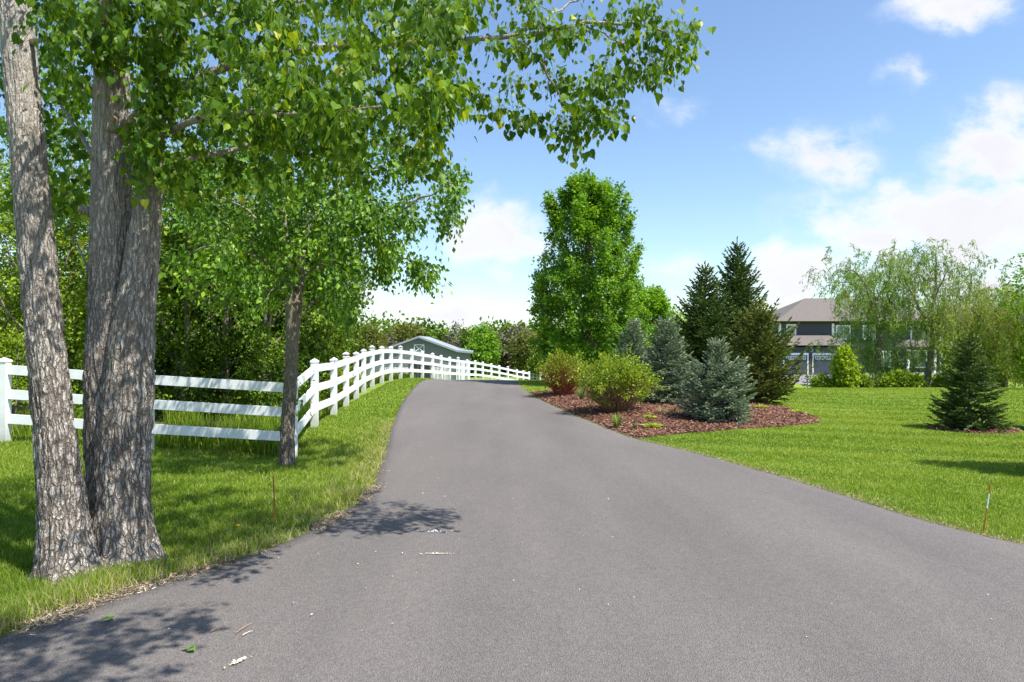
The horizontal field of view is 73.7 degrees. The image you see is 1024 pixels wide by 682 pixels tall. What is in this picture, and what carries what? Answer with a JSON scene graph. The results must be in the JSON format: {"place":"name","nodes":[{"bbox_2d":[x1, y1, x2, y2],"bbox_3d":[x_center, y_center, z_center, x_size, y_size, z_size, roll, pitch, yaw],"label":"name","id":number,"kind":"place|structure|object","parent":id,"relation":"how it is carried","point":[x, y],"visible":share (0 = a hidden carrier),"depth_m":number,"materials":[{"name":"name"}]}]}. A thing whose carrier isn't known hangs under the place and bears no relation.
{"place":"outdoors","nodes":[
{"label":"outdoors","id":0,"kind":"place"},
{"bbox_2d":[0,379,1023,681],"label":"driveway","id":1,"kind":"structure","parent":0,"point":[572,547],"depth_m":4.37,"materials":[{"name":"grey asphalt"}]},
{"bbox_2d":[99,614,114,620],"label":"fallen leaf","id":2,"kind":"object","parent":1,"relation":"on","point":[109,616],"visible":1,"depth_m":3.86,"materials":[{"name":"green plant"}]},
{"bbox_2d":[182,644,195,650],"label":"fallen leaf","id":3,"kind":"object","parent":1,"relation":"on","point":[192,647],"visible":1,"depth_m":3.47,"materials":[{"name":"green plant"}]},
{"bbox_2d":[224,656,251,667],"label":"catkin crumbs","id":4,"kind":"object","parent":1,"relation":"on","point":[239,659],"visible":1,"depth_m":3.34,"materials":[{"name":"white plant"}]},
{"bbox_2d":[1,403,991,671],"bbox_3d":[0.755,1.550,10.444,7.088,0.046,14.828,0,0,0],"label":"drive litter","id":5,"kind":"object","parent":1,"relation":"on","point":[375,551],"visible":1,"depth_m":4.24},
{"bbox_2d":[0,421,1023,638],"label":"straw litter","id":6,"kind":"object","parent":1,"relation":"on","point":[118,593],"visible":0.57,"depth_m":4.51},
{"bbox_2d":[0,350,1023,636],"bbox_3d":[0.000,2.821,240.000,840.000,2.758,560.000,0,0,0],"label":"ground","id":7,"kind":"structure","parent":0,"point":[368,388],"depth_m":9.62,"materials":[{"name":"green plant"}]},
{"bbox_2d":[0,325,82,426],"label":"shrub","id":8,"kind":"object","parent":7,"relation":"on","point":[17,381],"visible":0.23,"depth_m":12.53,"materials":[{"name":"green plant"}]},
{"bbox_2d":[0,154,88,364],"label":"woodland tree","id":9,"kind":"object","parent":7,"relation":"on","point":[3,249],"visible":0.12,"depth_m":14.71,"materials":[{"name":"green plant"}]},
{"bbox_2d":[0,183,89,409],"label":"woodland tree","id":10,"kind":"object","parent":7,"relation":"on","point":[18,320],"visible":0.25,"depth_m":13.55,"materials":[{"name":"green plant"}]},
{"bbox_2d":[0,98,91,368],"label":"woodland tree","id":11,"kind":"object","parent":7,"relation":"on","point":[5,184],"visible":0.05,"depth_m":16.13,"materials":[{"name":"green plant"}]},
{"bbox_2d":[18,334,84,418],"bbox_3d":[-8.630,0.842,13.513,1.986,2.038,2.052,0,0,0],"label":"shrub","id":12,"kind":"object","parent":7,"relation":"on","point":[81,360],"visible":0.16,"depth_m":13.31,"materials":[{"name":"green plant"}]},
{"bbox_2d":[47,131,253,354],"bbox_3d":[-8.082,-1.448,15.428,4.934,6.388,4.757,0,0,0],"label":"woodland tree","id":13,"kind":"object","parent":7,"relation":"on","point":[76,227],"visible":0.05,"depth_m":14.40,"materials":[{"name":"green plant"}]},
{"bbox_2d":[61,143,295,412],"bbox_3d":[-7.079,-1.268,14.272,4.931,6.035,4.238,0,0,0],"label":"woodland tree","id":14,"kind":"object","parent":7,"relation":"on","point":[187,324],"visible":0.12,"depth_m":14.05,"materials":[{"name":"green plant"}]},
{"bbox_2d":[0,208,374,404],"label":"wood","id":15,"kind":"object","parent":7,"relation":"on","point":[315,345],"visible":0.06,"depth_m":16.20,"materials":[{"name":"green plant"}]},
{"bbox_2d":[154,329,232,421],"bbox_3d":[-6.991,0.790,14.110,2.503,2.080,2.101,0,0,0],"label":"shrub","id":16,"kind":"object","parent":7,"relation":"on","point":[176,368],"visible":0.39,"depth_m":13.99,"materials":[{"name":"green plant"}]},
{"bbox_2d":[12,371,415,456],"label":"tall grass","id":17,"kind":"structure","parent":7,"relation":"on","point":[193,418],"depth_m":11.06,"materials":[{"name":"green plant"}]},
{"bbox_2d":[158,324,280,420],"bbox_3d":[-5.971,0.789,14.444,2.492,2.290,2.328,0,0,0],"label":"shrub","id":18,"kind":"object","parent":7,"relation":"on","point":[216,370],"visible":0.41,"depth_m":14.06,"materials":[{"name":"green plant"}]},
{"bbox_2d":[77,120,370,399],"bbox_3d":[-6.104,-1.581,14.900,5.954,6.662,5.219,0,0,0],"label":"woodland tree","id":19,"kind":"object","parent":7,"relation":"on","point":[226,322],"visible":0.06,"depth_m":13.87,"materials":[{"name":"green plant"}]},
{"bbox_2d":[0,345,529,457],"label":"white fence","id":20,"kind":"object","parent":7,"relation":"on","point":[8,394],"visible":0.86,"depth_m":10.33,"materials":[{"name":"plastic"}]},
{"bbox_2d":[156,145,373,402],"bbox_3d":[-5.342,-1.274,14.386,4.882,6.048,4.328,0,0,0],"label":"woodland tree","id":21,"kind":"object","parent":7,"relation":"on","point":[271,339],"visible":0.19,"depth_m":13.93,"materials":[{"name":"green plant"}]},
{"bbox_2d":[219,341,310,421],"bbox_3d":[-4.888,0.896,13.928,1.835,1.844,1.945,0,0,-37],"label":"shrub","id":22,"kind":"object","parent":7,"relation":"on","point":[257,396],"visible":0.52,"depth_m":13.71,"materials":[{"name":"green plant"}]},
{"bbox_2d":[272,476,275,521],"bbox_3d":[-2.074,1.402,5.960,0.035,0.448,0.011,0,0,0],"label":"driveway marker","id":23,"kind":"object","parent":7,"relation":"on","point":[274,498],"visible":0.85,"depth_m":5.96,"materials":[{"name":"brown wood"}]},
{"bbox_2d":[213,187,376,379],"bbox_3d":[-5.468,-1.107,16.979,4.751,5.664,4.620,0,0,0],"label":"woodland tree","id":24,"kind":"object","parent":7,"relation":"on","point":[345,342],"visible":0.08,"depth_m":17.02,"materials":[{"name":"green plant"}]},
{"bbox_2d":[158,111,474,466],"bbox_3d":[-2.753,-0.848,8.914,4.660,5.194,3.440,0,0,0],"label":"box elder","id":25,"kind":"object","parent":7,"relation":"on","point":[281,227],"visible":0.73,"depth_m":8.37,"materials":[{"name":"green plant"}]},
{"bbox_2d":[299,322,353,397],"bbox_3d":[-4.955,0.509,17.195,1.900,2.553,1.784,0,0,0],"label":"bush","id":26,"kind":"object","parent":7,"relation":"on","point":[326,392],"visible":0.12,"depth_m":17.08,"materials":[{"name":"green plant"}]},
{"bbox_2d":[329,333,353,372],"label":"bush","id":27,"kind":"object","parent":7,"relation":"on","point":[350,367],"depth_m":20.57,"materials":[{"name":"green plant"}]},
{"bbox_2d":[0,0,715,583],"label":"cottonwood","id":28,"kind":"object","parent":7,"relation":"on","point":[98,512],"visible":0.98,"depth_m":4.72,"materials":[{"name":"green plant"}]},
{"bbox_2d":[349,320,392,372],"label":"distant tree","id":29,"kind":"object","parent":7,"relation":"on","point":[371,337],"visible":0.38,"depth_m":82.71,"materials":[{"name":"green plant"}]},
{"bbox_2d":[385,331,399,347],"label":"distant tree","id":30,"kind":"object","parent":7,"relation":"on","point":[390,343],"visible":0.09,"depth_m":88.07,"materials":[{"name":"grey plant"}]},
{"bbox_2d":[380,318,428,345],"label":"distant tree","id":31,"kind":"object","parent":7,"relation":"on","point":[404,332],"visible":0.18,"depth_m":91.06,"materials":[{"name":"green plant"}]},
{"bbox_2d":[366,336,472,379],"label":"barn","id":32,"kind":"structure","parent":7,"relation":"on","point":[426,345],"depth_m":70.03,"materials":[{"name":"grey wood"}]},
{"bbox_2d":[409,363,417,377],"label":"stall door","id":33,"kind":"structure","parent":32,"relation":"in","point":[415,365],"depth_m":69.97,"materials":[{"name":"wood"}]},
{"bbox_2d":[414,344,423,352],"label":"loft door","id":34,"kind":"structure","parent":32,"relation":"in","point":[418,348],"depth_m":69.93,"materials":[{"name":"white wood"}]},
{"bbox_2d":[419,364,429,377],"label":"stall door","id":35,"kind":"structure","parent":32,"relation":"in","point":[426,367],"depth_m":70.00,"materials":[{"name":"black wood"}]},
{"bbox_2d":[434,367,439,378],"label":"stall door","id":36,"kind":"structure","parent":32,"relation":"in","point":[436,376],"depth_m":70.07,"materials":[{"name":"white wood"}]},
{"bbox_2d":[443,367,447,379],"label":"stall door","id":37,"kind":"structure","parent":32,"relation":"in","point":[445,376],"depth_m":70.09,"materials":[{"name":"white wood"}]},
{"bbox_2d":[456,360,469,379],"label":"sliding door","id":38,"kind":"structure","parent":32,"relation":"in","point":[461,377],"depth_m":70.17,"materials":[{"name":"white wood"}]},
{"bbox_2d":[422,329,436,338],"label":"distant tree","id":39,"kind":"object","parent":7,"relation":"on","point":[427,334],"visible":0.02,"depth_m":93.85,"materials":[{"name":"green plant"}]},
{"bbox_2d":[435,329,453,344],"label":"distant tree","id":40,"kind":"object","parent":7,"relation":"on","point":[439,335],"visible":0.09,"depth_m":95.72,"materials":[{"name":"green plant"}]},
{"bbox_2d":[441,319,466,347],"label":"distant tree","id":41,"kind":"object","parent":7,"relation":"on","point":[446,338],"visible":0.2,"depth_m":91.40,"materials":[{"name":"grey plant"}]},
{"bbox_2d":[456,327,483,367],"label":"distant tree","id":42,"kind":"object","parent":7,"relation":"on","point":[466,334],"visible":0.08,"depth_m":89.64,"materials":[{"name":"green plant"}]},
{"bbox_2d":[462,315,502,376],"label":"distant tree","id":43,"kind":"object","parent":7,"relation":"on","point":[481,341],"visible":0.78,"depth_m":79.07,"materials":[{"name":"green plant"}]},
{"bbox_2d":[486,329,511,371],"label":"distant tree","id":44,"kind":"object","parent":7,"relation":"on","point":[503,343],"visible":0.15,"depth_m":83.15,"materials":[{"name":"green plant"}]},
{"bbox_2d":[495,322,519,373],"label":"distant tree","id":45,"kind":"object","parent":7,"relation":"on","point":[506,326],"visible":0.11,"depth_m":85.42,"materials":[{"name":"green plant"}]},
{"bbox_2d":[1,305,1014,361],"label":"wood","id":46,"kind":"object","parent":7,"relation":"on","point":[424,323],"visible":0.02,"depth_m":117.67,"materials":[{"name":"green plant"}]},
{"bbox_2d":[500,321,530,374],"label":"distant tree","id":47,"kind":"object","parent":7,"relation":"on","point":[516,332],"visible":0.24,"depth_m":81.50,"materials":[{"name":"green plant"}]},
{"bbox_2d":[503,327,547,376],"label":"distant tree","id":48,"kind":"object","parent":7,"relation":"on","point":[521,350],"visible":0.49,"depth_m":77.37,"materials":[{"name":"green plant"}]},
{"bbox_2d":[525,342,552,379],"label":"distant tree","id":49,"kind":"object","parent":7,"relation":"on","point":[531,366],"visible":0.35,"depth_m":71.31,"materials":[{"name":"green plant"}]},
{"bbox_2d":[526,168,657,379],"bbox_3d":[2.703,-2.160,24.094,4.546,7.661,4.769,0,0,0],"label":"maple","id":50,"kind":"object","parent":7,"relation":"on","point":[589,203],"visible":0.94,"depth_m":23.13,"materials":[{"name":"green plant"}]},
{"bbox_2d":[615,284,685,369],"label":"maple","id":51,"kind":"object","parent":7,"relation":"on","point":[660,300],"visible":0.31,"depth_m":33.27,"materials":[{"name":"green plant"}]},
{"bbox_2d":[669,301,686,336],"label":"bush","id":52,"kind":"object","parent":7,"relation":"on","point":[680,313],"depth_m":37.84,"materials":[{"name":"plant"}]},
{"bbox_2d":[698,236,800,382],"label":"spruce","id":53,"kind":"object","parent":7,"relation":"on","point":[741,289],"visible":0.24,"depth_m":21.22,"materials":[{"name":"green plant"}]},
{"bbox_2d":[530,387,1022,437],"bbox_3d":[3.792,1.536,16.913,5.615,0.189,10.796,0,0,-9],"label":"mulch bed","id":54,"kind":"object","parent":7,"relation":"on","point":[734,428],"visible":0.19,"depth_m":13.44,"materials":[{"name":"brown wood"}]},
{"bbox_2d":[533,345,599,394],"bbox_3d":[1.475,0.819,18.815,1.793,1.588,1.770,0,0,0],"label":"dogwood shrub","id":55,"kind":"object","parent":54,"relation":"on","point":[559,381],"visible":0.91,"depth_m":18.55,"materials":[{"name":"green plant"}]},
{"bbox_2d":[574,387,585,399],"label":"daylily plant","id":56,"kind":"object","parent":54,"relation":"on","point":[581,395],"visible":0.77,"depth_m":17.17,"materials":[{"name":"green plant"}]},
{"bbox_2d":[609,412,625,427],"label":"iris plant","id":57,"kind":"object","parent":54,"relation":"on","point":[617,422],"visible":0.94,"depth_m":12.30,"materials":[{"name":"green plant"}]},
{"bbox_2d":[570,344,670,412],"bbox_3d":[2.294,0.852,14.696,2.198,1.595,1.956,0,0,0],"label":"dogwood shrub","id":58,"kind":"object","parent":54,"relation":"on","point":[615,378],"visible":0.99,"depth_m":14.41,"materials":[{"name":"green plant"}]},
{"bbox_2d":[609,317,655,395],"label":"blue spruce","id":59,"kind":"object","parent":54,"relation":"on","point":[634,339],"visible":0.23,"depth_m":18.08,"materials":[{"name":"green plant"}]},
{"bbox_2d":[643,414,656,417],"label":"groundcover plant","id":60,"kind":"object","parent":54,"relation":"on","point":[649,415],"visible":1,"depth_m":13.26,"materials":[{"name":"green plant"}]},
{"bbox_2d":[642,423,664,426],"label":"groundcover plant","id":61,"kind":"object","parent":54,"relation":"on","point":[653,424],"visible":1,"depth_m":12.14,"materials":[{"name":"green plant"}]},
{"bbox_2d":[640,313,696,404],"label":"blue spruce","id":62,"kind":"object","parent":54,"relation":"on","point":[660,352],"visible":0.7,"depth_m":16.22,"materials":[{"name":"green plant"}]},
{"bbox_2d":[663,261,747,391],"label":"spruce","id":63,"kind":"object","parent":54,"relation":"on","point":[712,323],"visible":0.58,"depth_m":20.24,"materials":[{"name":"green plant"}]},
{"bbox_2d":[674,336,757,425],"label":"blue spruce","id":64,"kind":"object","parent":54,"relation":"on","point":[710,378],"visible":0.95,"depth_m":13.12,"materials":[{"name":"green plant"}]},
{"bbox_2d":[755,404,769,407],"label":"groundcover plant","id":65,"kind":"object","parent":54,"relation":"on","point":[760,405],"visible":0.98,"depth_m":15.61,"materials":[{"name":"green plant"}]},
{"bbox_2d":[721,297,812,402],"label":"spruce","id":66,"kind":"object","parent":54,"relation":"on","point":[760,360],"visible":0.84,"depth_m":16.93,"materials":[{"name":"green plant"}]},
{"bbox_2d":[800,374,809,386],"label":"blue spruce","id":67,"kind":"object","parent":7,"relation":"on","point":[804,382],"visible":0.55,"depth_m":31.48,"materials":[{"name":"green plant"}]},
{"bbox_2d":[804,372,835,387],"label":"bush","id":68,"kind":"object","parent":7,"relation":"on","point":[822,381],"visible":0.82,"depth_m":30.60,"materials":[{"name":"green plant"}]},
{"bbox_2d":[828,342,863,387],"bbox_3d":[14.831,1.181,30.443,1.487,2.322,1.503,0,0,0],"label":"shrub","id":69,"kind":"object","parent":7,"relation":"on","point":[848,374],"visible":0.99,"depth_m":30.16,"materials":[{"name":"green plant"}]},
{"bbox_2d":[783,375,931,384],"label":"garage apron","id":70,"kind":"object","parent":7,"relation":"on","point":[800,381],"visible":0.06,"depth_m":68.09,"materials":[{"name":"grey concrete"}]},
{"bbox_2d":[766,295,956,374],"bbox_3d":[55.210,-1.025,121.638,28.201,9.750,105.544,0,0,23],"label":"house","id":71,"kind":"structure","parent":7,"relation":"on","point":[812,315],"depth_m":79.60,"materials":[{"name":"grey"}]},
{"bbox_2d":[786,324,795,336],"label":"window","id":72,"kind":"structure","parent":71,"relation":"in","point":[794,333],"depth_m":79.53,"materials":[{"name":"clear glass"}]},
{"bbox_2d":[783,353,808,374],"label":"garage door","id":73,"kind":"structure","parent":71,"relation":"in","point":[805,360],"depth_m":75.95,"materials":[{"name":"paint"}]},
{"bbox_2d":[812,353,836,374],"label":"garage door","id":74,"kind":"structure","parent":71,"relation":"in","point":[820,368],"depth_m":75.95,"materials":[{"name":"paint"}]},
{"bbox_2d":[836,325,850,339],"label":"window","id":75,"kind":"structure","parent":71,"relation":"in","point":[837,326],"depth_m":79.51,"materials":[{"name":"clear glass"}]},
{"bbox_2d":[862,325,875,339],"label":"window","id":76,"kind":"structure","parent":71,"relation":"in","point":[862,325],"depth_m":79.53,"materials":[{"name":"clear glass"}]},
{"bbox_2d":[881,351,890,366],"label":"window","id":77,"kind":"structure","parent":71,"relation":"in","point":[883,356],"depth_m":79.51,"materials":[{"name":"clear glass"}]},
{"bbox_2d":[910,350,926,367],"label":"window","id":78,"kind":"structure","parent":71,"relation":"in","point":[910,350],"depth_m":79.51,"materials":[{"name":"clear glass"}]},
{"bbox_2d":[910,327,927,339],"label":"window","id":79,"kind":"structure","parent":71,"relation":"in","point":[910,327],"depth_m":79.51,"materials":[{"name":"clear glass"}]},
{"bbox_2d":[855,371,876,387],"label":"shrub","id":80,"kind":"object","parent":7,"relation":"on","point":[867,380],"visible":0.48,"depth_m":30.86,"materials":[{"name":"green plant"}]},
{"bbox_2d":[799,238,938,387],"bbox_3d":[16.865,-1.171,33.062,7.672,7.264,5.928,0,0,-17],"label":"willow tree","id":81,"kind":"object","parent":7,"relation":"on","point":[875,352],"visible":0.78,"depth_m":32.76,"materials":[{"name":"green plant"}]},
{"bbox_2d":[874,372,902,387],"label":"shrub","id":82,"kind":"object","parent":7,"relation":"on","point":[888,381],"visible":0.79,"depth_m":29.96,"materials":[{"name":"green plant"}]},
{"bbox_2d":[888,368,914,386],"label":"shrub","id":83,"kind":"object","parent":7,"relation":"on","point":[900,375],"visible":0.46,"depth_m":29.92,"materials":[{"name":"green plant"}]},
{"bbox_2d":[901,371,928,387],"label":"shrub","id":84,"kind":"object","parent":7,"relation":"on","point":[918,381],"visible":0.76,"depth_m":29.52,"materials":[{"name":"green plant"}]},
{"bbox_2d":[867,237,1013,386],"bbox_3d":[19.639,-1.146,31.531,7.183,7.185,5.624,0,0,0],"label":"willow tree","id":85,"kind":"object","parent":7,"relation":"on","point":[935,268],"visible":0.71,"depth_m":31.08,"materials":[{"name":"green plant"}]},
{"bbox_2d":[928,370,962,387],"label":"shrub","id":86,"kind":"object","parent":7,"relation":"on","point":[936,381],"visible":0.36,"depth_m":29.92,"materials":[{"name":"green plant"}]},
{"bbox_2d":[934,343,963,374],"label":"shrub","id":87,"kind":"object","parent":7,"relation":"on","point":[948,365],"visible":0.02,"depth_m":38.55,"materials":[{"name":"plant"}]},
{"bbox_2d":[914,280,1023,387],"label":"willow tree","id":88,"kind":"object","parent":7,"relation":"on","point":[998,334],"visible":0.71,"depth_m":28.89,"materials":[{"name":"green plant"}]},
{"bbox_2d":[926,426,1020,433],"bbox_3d":[8.383,1.595,12.338,1.740,0.062,1.240,0,0,0],"label":"mulch ring","id":89,"kind":"object","parent":7,"relation":"on","point":[986,432],"visible":0.3,"depth_m":11.99,"materials":[{"name":"brown wood"}]},
{"bbox_2d":[924,332,1016,431],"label":"spruce","id":90,"kind":"object","parent":89,"relation":"on","point":[956,401],"visible":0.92,"depth_m":12.22,"materials":[{"name":"green plant"}]},
{"bbox_2d":[983,484,990,532],"bbox_3d":[3.980,1.415,5.724,0.070,0.434,0.011,0,0,0],"label":"driveway marker","id":91,"kind":"object","parent":7,"relation":"on","point":[987,507],"visible":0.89,"depth_m":5.72,"materials":[{"name":"plastic"}]},
{"bbox_2d":[994,253,1023,324],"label":"tree","id":92,"kind":"object","parent":7,"relation":"on","point":[1018,309],"visible":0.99,"depth_m":27.32,"materials":[{"name":"green plant"}]},
{"bbox_2d":[1004,309,1023,382],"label":"shrub","id":93,"kind":"object","parent":7,"relation":"on","point":[1019,357],"visible":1,"depth_m":24.12,"materials":[{"name":"green plant"}]},
{"bbox_2d":[1009,424,1023,430],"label":"spruce","id":94,"kind":"object","parent":7,"relation":"on","point":[1017,426],"visible":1,"depth_m":8.74,"materials":[{"name":"green plant"}]},
{"bbox_2d":[0,0,1023,336],"label":"sky","id":95,"kind":"structure","parent":0,"point":[804,128],"materials":[{"name":"blue"}]}
]}

